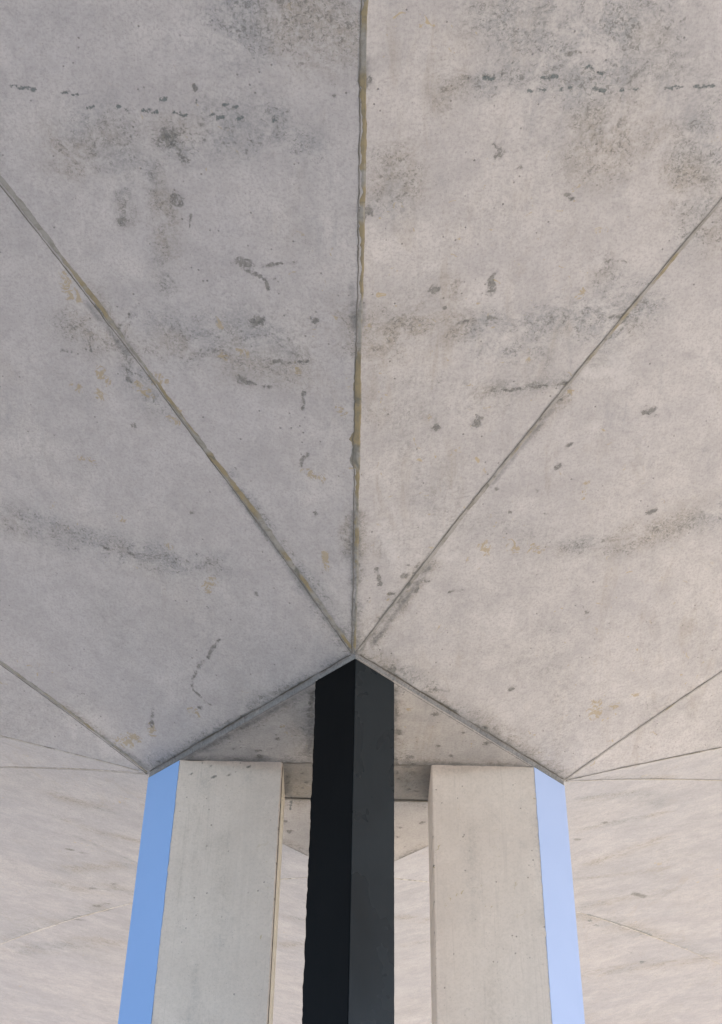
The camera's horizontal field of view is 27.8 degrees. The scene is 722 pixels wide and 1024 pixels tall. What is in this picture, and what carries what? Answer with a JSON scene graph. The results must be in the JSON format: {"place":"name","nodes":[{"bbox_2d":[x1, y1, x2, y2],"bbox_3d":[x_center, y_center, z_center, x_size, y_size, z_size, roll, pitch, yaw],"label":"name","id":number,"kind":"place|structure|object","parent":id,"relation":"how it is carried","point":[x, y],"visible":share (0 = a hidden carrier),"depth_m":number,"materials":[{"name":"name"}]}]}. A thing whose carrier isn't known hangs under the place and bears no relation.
{"place":"outdoors","nodes":[
{"label":"outdoors","id":0,"kind":"place"},
{"bbox_3d":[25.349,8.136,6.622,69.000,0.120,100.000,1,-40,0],"label":"pavement","id":1,"kind":"structure","parent":0,"visible":0},
{"bbox_2d":[118,760,284,1023],"bbox_3d":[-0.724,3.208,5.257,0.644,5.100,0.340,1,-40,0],"label":"concrete pier","id":2,"kind":"structure","parent":1,"relation":"on","point":[202,941],"depth_m":6.36,"materials":[{"name":"grey concrete"}]},
{"bbox_2d":[302,659,393,1023],"bbox_3d":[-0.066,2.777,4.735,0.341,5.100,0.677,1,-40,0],"label":"concrete pier","id":3,"kind":"structure","parent":1,"relation":"on","point":[348,974],"depth_m":5.63,"materials":[{"name":"grey paint"}]},
{"bbox_2d":[0,0,721,1023],"bbox_3d":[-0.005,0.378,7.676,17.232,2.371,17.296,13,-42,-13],"label":"concrete canopy","id":4,"kind":"object","parent":3,"relation":"on","point":[382,338],"visible":0.77,"depth_m":5.72,"materials":[{"name":"grey concrete"}]},
{"bbox_2d":[428,765,584,1023],"bbox_3d":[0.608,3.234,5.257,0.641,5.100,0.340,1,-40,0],"label":"concrete pier","id":5,"kind":"structure","parent":1,"relation":"on","point":[504,948],"depth_m":6.37,"materials":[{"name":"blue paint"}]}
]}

